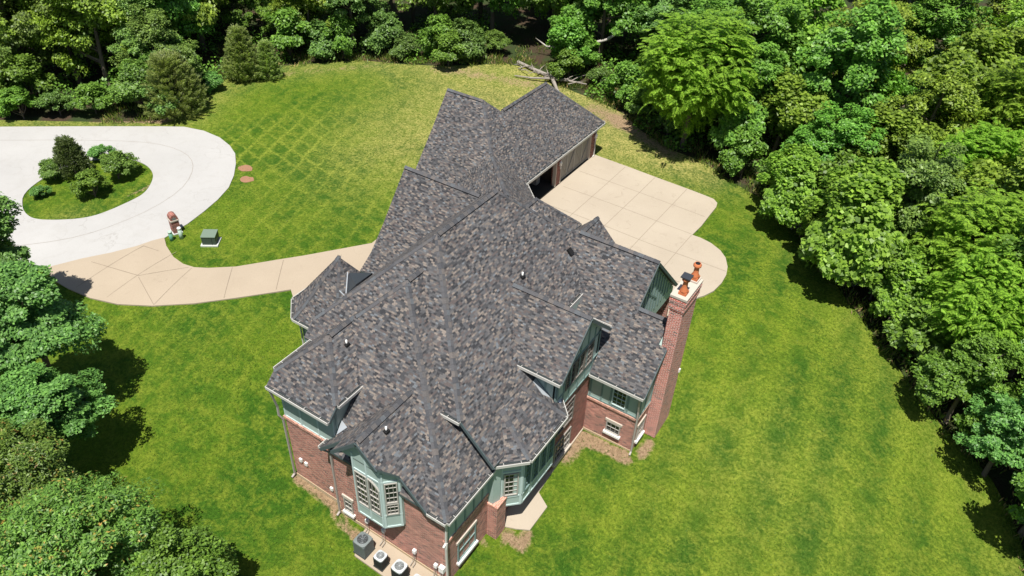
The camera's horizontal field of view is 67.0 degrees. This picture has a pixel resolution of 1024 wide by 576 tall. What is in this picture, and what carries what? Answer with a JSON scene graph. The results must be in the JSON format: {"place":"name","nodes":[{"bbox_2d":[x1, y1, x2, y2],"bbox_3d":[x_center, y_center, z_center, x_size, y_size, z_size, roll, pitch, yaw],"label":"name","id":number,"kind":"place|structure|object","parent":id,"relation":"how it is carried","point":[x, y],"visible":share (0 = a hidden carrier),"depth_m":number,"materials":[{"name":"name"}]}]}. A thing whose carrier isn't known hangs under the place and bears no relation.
{"place":"outdoors","nodes":[
{"label":"outdoors","id":0,"kind":"place"},
{"bbox_2d":[0,126,235,267],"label":"road","id":1,"kind":"structure","parent":0,"point":[25,150],"depth_m":57.26,"materials":[{"name":"concrete"}]},
{"bbox_2d":[46,238,375,306],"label":"driveway","id":2,"kind":"structure","parent":0,"point":[200,285],"depth_m":48.63,"materials":[{"name":"concrete"}]},
{"bbox_2d":[0,60,1023,575],"bbox_3d":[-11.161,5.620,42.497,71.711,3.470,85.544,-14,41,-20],"label":"lawn","id":3,"kind":"structure","parent":0,"point":[148,380],"depth_m":41.82,"materials":[{"name":"green plant"}]},
{"bbox_2d":[0,191,31,304],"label":"tree","id":4,"kind":"object","parent":3,"relation":"on","point":[10,250],"visible":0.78,"depth_m":41.28,"materials":[{"name":"green plant"}]},
{"bbox_2d":[0,417,79,557],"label":"tree","id":5,"kind":"object","parent":3,"relation":"on","point":[21,476],"visible":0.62,"depth_m":31.82,"materials":[{"name":"green plant"}]},
{"bbox_2d":[0,260,108,374],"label":"tree","id":6,"kind":"object","parent":3,"relation":"on","point":[37,326],"visible":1,"depth_m":36.01,"materials":[{"name":"green plant"}]},
{"bbox_2d":[0,361,118,485],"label":"tree","id":7,"kind":"object","parent":3,"relation":"on","point":[34,390],"visible":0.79,"depth_m":34.70,"materials":[{"name":"green plant"}]},
{"bbox_2d":[52,134,94,179],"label":"pine tree","id":8,"kind":"object","parent":3,"relation":"on","point":[66,148],"visible":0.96,"depth_m":56.59,"materials":[{"name":"green plant"}]},
{"bbox_2d":[0,469,165,575],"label":"tree","id":9,"kind":"object","parent":3,"relation":"on","point":[49,534],"visible":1,"depth_m":28.66,"materials":[{"name":"green plant"}]},
{"bbox_2d":[68,168,110,197],"bbox_3d":[-30.168,-7.268,55.284,2.780,2.560,2.375,-7,39,-12],"label":"bush","id":10,"kind":"object","parent":3,"relation":"on","point":[87,178],"visible":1,"depth_m":54.65,"materials":[{"name":"green plant"}]},
{"bbox_2d":[98,150,139,178],"bbox_3d":[-28.954,-8.843,57.316,2.264,2.759,3.000,24,43,24],"label":"bush","id":11,"kind":"object","parent":3,"relation":"on","point":[119,162],"visible":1,"depth_m":56.61,"materials":[{"name":"green plant"}]},
{"bbox_2d":[138,48,208,120],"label":"cedar tree","id":12,"kind":"object","parent":3,"relation":"on","point":[188,81],"visible":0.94,"depth_m":63.65,"materials":[{"name":"green plant"}]},
{"bbox_2d":[118,520,239,575],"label":"tree","id":13,"kind":"object","parent":3,"relation":"on","point":[197,551],"visible":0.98,"depth_m":30.41,"materials":[{"name":"green plant"}]},
{"bbox_2d":[200,229,221,246],"bbox_3d":[-20.036,-3.325,51.353,1.120,0.810,1.000,0,39,-3],"label":"transformer box","id":14,"kind":"object","parent":3,"relation":"on","point":[210,237],"visible":1,"depth_m":51.15,"materials":[{"name":"metal"}]},
{"bbox_2d":[220,23,262,81],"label":"cedar tree","id":15,"kind":"object","parent":3,"relation":"on","point":[238,38],"visible":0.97,"depth_m":70.02,"materials":[{"name":"green plant"}]},
{"bbox_2d":[254,39,284,80],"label":"cedar tree","id":16,"kind":"object","parent":3,"relation":"on","point":[267,56],"visible":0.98,"depth_m":70.81,"materials":[{"name":"green plant"}]},
{"bbox_2d":[355,528,435,575],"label":"utility slab","id":17,"kind":"structure","parent":3,"relation":"on","point":[393,554],"depth_m":35.36,"materials":[{"name":"concrete"}]},
{"bbox_2d":[353,532,374,559],"bbox_3d":[-6.787,11.735,35.358,0.717,0.910,0.717,24,43,24],"label":"air conditioner","id":18,"kind":"object","parent":17,"relation":"on","point":[363,546],"visible":1,"depth_m":35.14,"materials":[{"name":"grey metal"}]},
{"bbox_2d":[265,82,702,575],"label":"brick house","id":19,"kind":"structure","parent":3,"relation":"on","point":[447,382],"depth_m":35.60,"materials":[{"name":"brick"}]},
{"bbox_2d":[354,470,369,508],"bbox_3d":[-6.374,8.586,32.969,0.660,2.170,0.090,24,43,24],"label":"window","id":20,"kind":"structure","parent":19,"relation":"in","point":[360,480],"depth_m":32.98,"materials":[{"name":"white glass"}]},
{"bbox_2d":[367,478,381,515],"bbox_3d":[-5.789,8.850,32.687,0.630,2.153,0.092,24,43,24],"label":"window","id":21,"kind":"structure","parent":19,"relation":"in","point":[374,497],"depth_m":32.72,"materials":[{"name":"white glass"}]},
{"bbox_2d":[456,519,478,565],"bbox_3d":[-2.014,11.444,34.774,0.200,1.665,1.510,24,43,24],"label":"window","id":22,"kind":"structure","parent":19,"relation":"in","point":[459,561],"depth_m":34.81,"materials":[{"name":"white paint"}]},
{"bbox_2d":[503,472,518,496],"bbox_3d":[-0.040,8.871,34.941,0.670,1.550,0.090,-6,39,-10],"label":"window","id":23,"kind":"structure","parent":19,"relation":"in","point":[509,485],"depth_m":34.93,"materials":[{"name":"white glass"}]},
{"bbox_2d":[551,426,571,467],"bbox_3d":[2.560,8.042,39.348,0.200,1.540,1.760,24,43,24],"label":"window","id":24,"kind":"structure","parent":19,"relation":"in","point":[562,446],"depth_m":39.40,"materials":[{"name":"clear glass"}]},
{"bbox_2d":[560,137,589,179],"bbox_3d":[4.746,-9.939,59.112,0.121,2.160,4.560,24,43,24],"label":"garage door","id":25,"kind":"structure","parent":19,"relation":"in","point":[578,155],"depth_m":59.24,"materials":[{"name":"grey metal"}]},
{"bbox_2d":[505,428,582,530],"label":"patio slab","id":26,"kind":"structure","parent":3,"relation":"on","point":[526,514],"depth_m":37.60,"materials":[{"name":"concrete"}]},
{"bbox_2d":[514,61,586,90],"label":"fallen tree","id":27,"kind":"object","parent":3,"relation":"on","point":[548,76],"visible":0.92,"depth_m":72.08,"materials":[{"name":"grey wood"}]},
{"bbox_2d":[756,143,825,227],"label":"vine covered tree","id":28,"kind":"object","parent":3,"relation":"on","point":[792,172],"visible":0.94,"depth_m":52.28,"materials":[{"name":"green plant"}]},
{"bbox_2d":[796,209,826,262],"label":"tree","id":29,"kind":"object","parent":3,"relation":"on","point":[808,218],"visible":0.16,"depth_m":51.37,"materials":[{"name":"green plant"}]},
{"bbox_2d":[953,384,1023,484],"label":"tree","id":30,"kind":"object","parent":3,"relation":"on","point":[1007,427],"visible":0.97,"depth_m":38.01,"materials":[{"name":"green plant"}]},
{"bbox_2d":[0,0,1023,550],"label":"ground","id":31,"kind":"structure","parent":0,"point":[524,28],"depth_m":74.69,"materials":[{"name":"green plant"}]},
{"bbox_2d":[0,85,37,119],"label":"bush","id":32,"kind":"object","parent":31,"relation":"on","point":[12,98],"visible":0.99,"depth_m":63.29,"materials":[{"name":"green plant"}]},
{"bbox_2d":[0,53,56,108],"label":"sapling","id":33,"kind":"object","parent":31,"relation":"on","point":[22,70],"visible":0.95,"depth_m":64.08,"materials":[{"name":"green plant"}]},
{"bbox_2d":[0,0,56,54],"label":"tree","id":34,"kind":"object","parent":31,"relation":"on","point":[23,5],"visible":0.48,"depth_m":65.38,"materials":[{"name":"green plant"}]},
{"bbox_2d":[37,157,59,178],"bbox_3d":[-33.994,-8.435,56.937,1.663,2.027,2.204,-11,40,-16],"label":"bush","id":35,"kind":"object","parent":31,"relation":"on","point":[47,167],"visible":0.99,"depth_m":56.39,"materials":[{"name":"green plant"}]},
{"bbox_2d":[32,91,76,115],"bbox_3d":[-38.093,-15.265,64.891,3.318,2.779,2.899,12,39,11],"label":"bush","id":36,"kind":"object","parent":31,"relation":"on","point":[53,100],"visible":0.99,"depth_m":64.11,"materials":[{"name":"green plant"}]},
{"bbox_2d":[0,0,121,83],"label":"tree","id":37,"kind":"object","parent":31,"relation":"on","point":[41,55],"visible":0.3,"depth_m":65.25,"materials":[{"name":"green plant"}]},
{"bbox_2d":[30,0,139,87],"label":"tree","id":38,"kind":"object","parent":31,"relation":"on","point":[100,10],"visible":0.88,"depth_m":65.51,"materials":[{"name":"green plant"}]},
{"bbox_2d":[69,81,113,113],"bbox_3d":[-35.184,-15.645,65.034,3.564,3.281,3.045,11,39,10],"label":"bush","id":39,"kind":"object","parent":31,"relation":"on","point":[92,94],"visible":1,"depth_m":64.33,"materials":[{"name":"green plant"}]},
{"bbox_2d":[78,0,177,67],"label":"tree","id":40,"kind":"object","parent":31,"relation":"on","point":[105,55],"visible":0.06,"depth_m":69.74,"materials":[{"name":"green plant"}]},
{"bbox_2d":[107,57,152,103],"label":"sapling","id":41,"kind":"object","parent":31,"relation":"on","point":[134,71],"visible":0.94,"depth_m":63.72,"materials":[{"name":"green plant"}]},
{"bbox_2d":[107,0,182,60],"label":"tree","id":42,"kind":"object","parent":31,"relation":"on","point":[122,32],"visible":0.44,"depth_m":65.41,"materials":[{"name":"green plant"}]},
{"bbox_2d":[108,3,202,73],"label":"tree","id":43,"kind":"object","parent":31,"relation":"on","point":[154,20],"visible":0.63,"depth_m":64.70,"materials":[{"name":"green plant"}]},
{"bbox_2d":[137,83,183,116],"bbox_3d":[-29.441,-15.551,65.241,4.216,4.043,4.826,-11,40,-16],"label":"bush","id":44,"kind":"object","parent":31,"relation":"on","point":[158,109],"visible":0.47,"depth_m":63.73,"materials":[{"name":"green plant"}]},
{"bbox_2d":[148,0,214,49],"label":"tree","id":45,"kind":"object","parent":31,"relation":"on","point":[185,27],"visible":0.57,"depth_m":69.58,"materials":[{"name":"green plant"}]},
{"bbox_2d":[173,0,229,50],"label":"tree","id":46,"kind":"object","parent":31,"relation":"on","point":[206,10],"visible":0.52,"depth_m":70.40,"materials":[{"name":"green plant"}]},
{"bbox_2d":[198,70,223,93],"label":"bush","id":47,"kind":"object","parent":31,"relation":"on","point":[212,79],"visible":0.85,"depth_m":69.08,"materials":[{"name":"green plant"}]},
{"bbox_2d":[218,0,279,39],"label":"tree","id":48,"kind":"object","parent":31,"relation":"on","point":[262,9],"visible":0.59,"depth_m":76.01,"materials":[{"name":"green plant"}]},
{"bbox_2d":[264,3,312,57],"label":"sapling","id":49,"kind":"object","parent":31,"relation":"on","point":[287,24],"visible":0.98,"depth_m":73.58,"materials":[{"name":"green plant"}]},
{"bbox_2d":[263,0,348,49],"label":"tree","id":50,"kind":"object","parent":31,"relation":"on","point":[301,6],"visible":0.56,"depth_m":74.33,"materials":[{"name":"green plant"}]},
{"bbox_2d":[297,19,336,59],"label":"sapling","id":51,"kind":"object","parent":31,"relation":"on","point":[321,46],"visible":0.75,"depth_m":74.45,"materials":[{"name":"green plant"}]},
{"bbox_2d":[322,14,355,57],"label":"sapling","id":52,"kind":"object","parent":31,"relation":"on","point":[341,27],"visible":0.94,"depth_m":73.81,"materials":[{"name":"green plant"}]},
{"bbox_2d":[315,0,389,50],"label":"tree","id":53,"kind":"object","parent":31,"relation":"on","point":[360,7],"visible":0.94,"depth_m":74.19,"materials":[{"name":"green plant"}]},
{"bbox_2d":[361,9,403,54],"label":"sapling","id":54,"kind":"object","parent":31,"relation":"on","point":[388,28],"visible":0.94,"depth_m":75.04,"materials":[{"name":"green plant"}]},
{"bbox_2d":[389,32,419,59],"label":"bush","id":55,"kind":"object","parent":31,"relation":"on","point":[404,41],"visible":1,"depth_m":74.71,"materials":[{"name":"green plant"}]},
{"bbox_2d":[417,14,452,51],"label":"sapling","id":56,"kind":"object","parent":31,"relation":"on","point":[439,24],"visible":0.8,"depth_m":73.69,"materials":[{"name":"green plant"}]},
{"bbox_2d":[395,0,476,17],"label":"tree","id":57,"kind":"object","parent":31,"relation":"on","point":[440,7],"visible":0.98,"depth_m":76.04,"materials":[{"name":"green plant"}]},
{"bbox_2d":[431,29,468,65],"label":"bush","id":58,"kind":"object","parent":31,"relation":"on","point":[449,42],"visible":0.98,"depth_m":72.31,"materials":[{"name":"green plant"}]},
{"bbox_2d":[436,17,486,59],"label":"sapling","id":59,"kind":"object","parent":31,"relation":"on","point":[471,33],"visible":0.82,"depth_m":73.59,"materials":[{"name":"green plant"}]},
{"bbox_2d":[451,0,535,30],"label":"tree","id":60,"kind":"object","parent":31,"relation":"on","point":[495,5],"visible":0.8,"depth_m":76.94,"materials":[{"name":"green plant"}]},
{"bbox_2d":[483,29,511,52],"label":"bush","id":61,"kind":"object","parent":31,"relation":"on","point":[494,38],"visible":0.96,"depth_m":75.19,"materials":[{"name":"green plant"}]},
{"bbox_2d":[0,9,1018,406],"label":"undergrowth","id":62,"kind":"object","parent":31,"relation":"on","point":[608,91],"visible":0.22,"depth_m":71.78,"materials":[{"name":"green plant"}]},
{"bbox_2d":[508,0,609,39],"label":"tree","id":63,"kind":"object","parent":31,"relation":"on","point":[556,5],"visible":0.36,"depth_m":75.13,"materials":[{"name":"green plant"}]},
{"bbox_2d":[99,32,1023,572],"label":"rough grass","id":64,"kind":"structure","parent":31,"relation":"on","point":[569,84],"depth_m":65.02,"materials":[{"name":"green plant"}]},
{"bbox_2d":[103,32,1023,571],"bbox_3d":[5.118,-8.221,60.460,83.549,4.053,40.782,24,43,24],"label":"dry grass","id":65,"kind":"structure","parent":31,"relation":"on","point":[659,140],"depth_m":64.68,"materials":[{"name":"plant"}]},
{"bbox_2d":[546,48,584,80],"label":"sapling","id":66,"kind":"object","parent":31,"relation":"on","point":[561,68],"visible":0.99,"depth_m":71.05,"materials":[{"name":"green plant"}]},
{"bbox_2d":[545,14,591,65],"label":"sapling","id":67,"kind":"object","parent":31,"relation":"on","point":[570,34],"visible":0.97,"depth_m":71.08,"materials":[{"name":"green plant"}]},
{"bbox_2d":[565,34,599,69],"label":"bush","id":68,"kind":"object","parent":31,"relation":"on","point":[590,43],"visible":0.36,"depth_m":72.75,"materials":[{"name":"green plant"}]},
{"bbox_2d":[547,0,656,60],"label":"tree","id":69,"kind":"object","parent":31,"relation":"on","point":[620,21],"visible":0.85,"depth_m":72.18,"materials":[{"name":"green plant"}]},
{"bbox_2d":[606,60,648,101],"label":"sapling","id":70,"kind":"object","parent":31,"relation":"on","point":[626,69],"visible":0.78,"depth_m":67.33,"materials":[{"name":"green plant"}]},
{"bbox_2d":[623,84,652,116],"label":"bush","id":71,"kind":"object","parent":31,"relation":"on","point":[633,106],"visible":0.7,"depth_m":66.08,"materials":[{"name":"green plant"}]},
{"bbox_2d":[624,0,700,40],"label":"tree","id":72,"kind":"object","parent":31,"relation":"on","point":[661,6],"visible":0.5,"depth_m":68.62,"materials":[{"name":"green plant"}]},
{"bbox_2d":[629,4,764,148],"bbox_3d":[14.327,-16.026,60.381,10.152,12.583,11.013,-2,39,-5],"label":"tree","id":73,"kind":"object","parent":31,"relation":"on","point":[673,46],"visible":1,"depth_m":57.35,"materials":[{"name":"green plant"}]},
{"bbox_2d":[662,0,749,74],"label":"tree","id":74,"kind":"object","parent":31,"relation":"on","point":[721,4],"visible":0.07,"depth_m":64.30,"materials":[{"name":"green plant"}]},
{"bbox_2d":[708,86,765,151],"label":"sapling","id":75,"kind":"object","parent":31,"relation":"on","point":[719,143],"visible":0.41,"depth_m":59.43,"materials":[{"name":"green plant"}]},
{"bbox_2d":[692,32,788,144],"bbox_3d":[18.071,-15.911,62.578,9.176,9.987,9.984,30,46,30],"label":"tree","id":76,"kind":"object","parent":31,"relation":"on","point":[766,70],"visible":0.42,"depth_m":59.15,"materials":[{"name":"green plant"}]},
{"bbox_2d":[717,127,768,178],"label":"sapling","id":77,"kind":"object","parent":31,"relation":"on","point":[734,159],"visible":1,"depth_m":58.48,"materials":[{"name":"green plant"}]},
{"bbox_2d":[684,0,819,92],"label":"tree","id":78,"kind":"object","parent":31,"relation":"on","point":[768,25],"visible":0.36,"depth_m":60.13,"materials":[{"name":"green plant"}]},
{"bbox_2d":[741,65,838,152],"bbox_3d":[21.203,-13.103,60.856,6.442,8.177,9.208,-19,43,-25],"label":"tree","id":79,"kind":"object","parent":31,"relation":"on","point":[792,105],"visible":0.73,"depth_m":58.10,"materials":[{"name":"green plant"}]},
{"bbox_2d":[749,0,846,124],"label":"tree","id":80,"kind":"object","parent":31,"relation":"on","point":[806,25],"visible":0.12,"depth_m":61.55,"materials":[{"name":"green plant"}]},
{"bbox_2d":[750,0,846,28],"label":"tree","id":81,"kind":"object","parent":31,"relation":"on","point":[820,20],"visible":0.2,"depth_m":70.62,"materials":[{"name":"green plant"}]},
{"bbox_2d":[780,100,887,188],"bbox_3d":[23.590,-9.504,56.822,7.755,8.074,7.127,18,41,19],"label":"tree","id":82,"kind":"object","parent":31,"relation":"on","point":[829,142],"visible":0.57,"depth_m":55.48,"materials":[{"name":"green plant"}]},
{"bbox_2d":[815,147,862,208],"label":"sapling","id":83,"kind":"object","parent":31,"relation":"on","point":[843,157],"visible":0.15,"depth_m":53.22,"materials":[{"name":"green plant"}]},
{"bbox_2d":[775,0,919,125],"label":"tree","id":84,"kind":"object","parent":31,"relation":"on","point":[865,43],"visible":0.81,"depth_m":57.22,"materials":[{"name":"green plant"}]},
{"bbox_2d":[798,156,910,287],"bbox_3d":[21.524,-3.890,48.837,6.764,9.134,9.668,20,41,20],"label":"vine covered tree","id":85,"kind":"object","parent":31,"relation":"on","point":[854,242],"visible":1,"depth_m":46.18,"materials":[{"name":"green plant"}]},
{"bbox_2d":[826,0,920,115],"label":"tree","id":86,"kind":"object","parent":31,"relation":"on","point":[903,67],"visible":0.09,"depth_m":65.64,"materials":[{"name":"green plant"}]},
{"bbox_2d":[857,248,906,299],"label":"sapling","id":87,"kind":"object","parent":31,"relation":"on","point":[882,283],"visible":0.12,"depth_m":47.01,"materials":[{"name":"green plant"}]},
{"bbox_2d":[823,101,947,165],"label":"vine covered tree","id":88,"kind":"object","parent":31,"relation":"on","point":[901,125],"visible":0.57,"depth_m":55.35,"materials":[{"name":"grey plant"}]},
{"bbox_2d":[850,0,934,87],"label":"tree","id":89,"kind":"object","parent":31,"relation":"on","point":[914,45],"visible":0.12,"depth_m":66.45,"materials":[{"name":"green plant"}]},
{"bbox_2d":[868,243,934,324],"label":"tree","id":90,"kind":"object","parent":31,"relation":"on","point":[907,271],"visible":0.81,"depth_m":45.16,"materials":[{"name":"green plant"}]},
{"bbox_2d":[882,303,968,376],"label":"tree","id":91,"kind":"object","parent":31,"relation":"on","point":[913,335],"visible":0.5,"depth_m":43.30,"materials":[{"name":"green plant"}]},
{"bbox_2d":[866,69,990,158],"bbox_3d":[31.538,-10.948,57.975,10.329,10.530,6.853,-4,39,-9],"label":"tree","id":92,"kind":"object","parent":31,"relation":"on","point":[948,88],"visible":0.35,"depth_m":56.37,"materials":[{"name":"green plant"}]},
{"bbox_2d":[891,133,983,264],"bbox_3d":[25.723,-5.103,49.993,6.476,10.438,9.158,-21,44,-27],"label":"tree","id":93,"kind":"object","parent":31,"relation":"on","point":[930,186],"visible":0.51,"depth_m":47.36,"materials":[{"name":"green plant"}]},
{"bbox_2d":[897,0,999,106],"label":"tree","id":94,"kind":"object","parent":31,"relation":"on","point":[948,17],"visible":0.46,"depth_m":66.66,"materials":[{"name":"green plant"}]},
{"bbox_2d":[906,179,1023,298],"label":"tree","id":95,"kind":"object","parent":31,"relation":"on","point":[954,235],"visible":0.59,"depth_m":43.92,"materials":[{"name":"green plant"}]},
{"bbox_2d":[910,331,1023,438],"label":"tree","id":96,"kind":"object","parent":31,"relation":"on","point":[966,369],"visible":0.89,"depth_m":39.87,"materials":[{"name":"green plant"}]},
{"bbox_2d":[920,28,1017,122],"bbox_3d":[36.220,-15.027,62.427,10.313,11.886,7.215,-22,45,-28],"label":"tree","id":97,"kind":"object","parent":31,"relation":"on","point":[971,56],"visible":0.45,"depth_m":59.24,"materials":[{"name":"green plant"}]},
{"bbox_2d":[916,232,1023,372],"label":"tree","id":98,"kind":"object","parent":31,"relation":"on","point":[970,307],"visible":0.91,"depth_m":40.90,"materials":[{"name":"green plant"}]},
{"bbox_2d":[939,0,1020,55],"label":"tree","id":99,"kind":"object","parent":31,"relation":"on","point":[996,7],"visible":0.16,"depth_m":72.67,"materials":[{"name":"green plant"}]},
{"bbox_2d":[937,117,1023,203],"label":"tree","id":100,"kind":"object","parent":31,"relation":"on","point":[986,143],"visible":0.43,"depth_m":52.77,"materials":[{"name":"green plant"}]},
{"bbox_2d":[947,137,1023,250],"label":"tree","id":101,"kind":"object","parent":31,"relation":"on","point":[1012,181],"visible":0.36,"depth_m":49.63,"materials":[{"name":"green plant"}]},
{"bbox_2d":[954,53,1023,152],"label":"tree","id":102,"kind":"object","parent":31,"relation":"on","point":[1011,99],"visible":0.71,"depth_m":55.66,"materials":[{"name":"green plant"}]},
{"bbox_2d":[958,25,1023,124],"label":"tree","id":103,"kind":"object","parent":31,"relation":"on","point":[1018,37],"visible":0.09,"depth_m":62.21,"materials":[{"name":"green plant"}]},
{"bbox_2d":[993,0,1023,53],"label":"tree","id":104,"kind":"object","parent":31,"relation":"on","point":[1015,18],"visible":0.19,"depth_m":66.58,"materials":[{"name":"green plant"}]},
{"bbox_2d":[995,233,1023,376],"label":"tree","id":105,"kind":"object","parent":31,"relation":"on","point":[1020,253],"visible":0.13,"depth_m":41.30,"materials":[{"name":"green plant"}]},
{"bbox_2d":[1006,469,1023,537],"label":"tree","id":106,"kind":"object","parent":31,"relation":"on","point":[1020,495],"visible":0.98,"depth_m":36.40,"materials":[{"name":"green plant"}]},
{"bbox_2d":[540,155,727,317],"bbox_3d":[7.430,-2.980,52.954,14.830,0.853,18.810,24,43,24],"label":"parking apron","id":107,"kind":"object","parent":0,"point":[633,224],"visible":0.55,"depth_m":55.58,"materials":[{"name":"concrete"}]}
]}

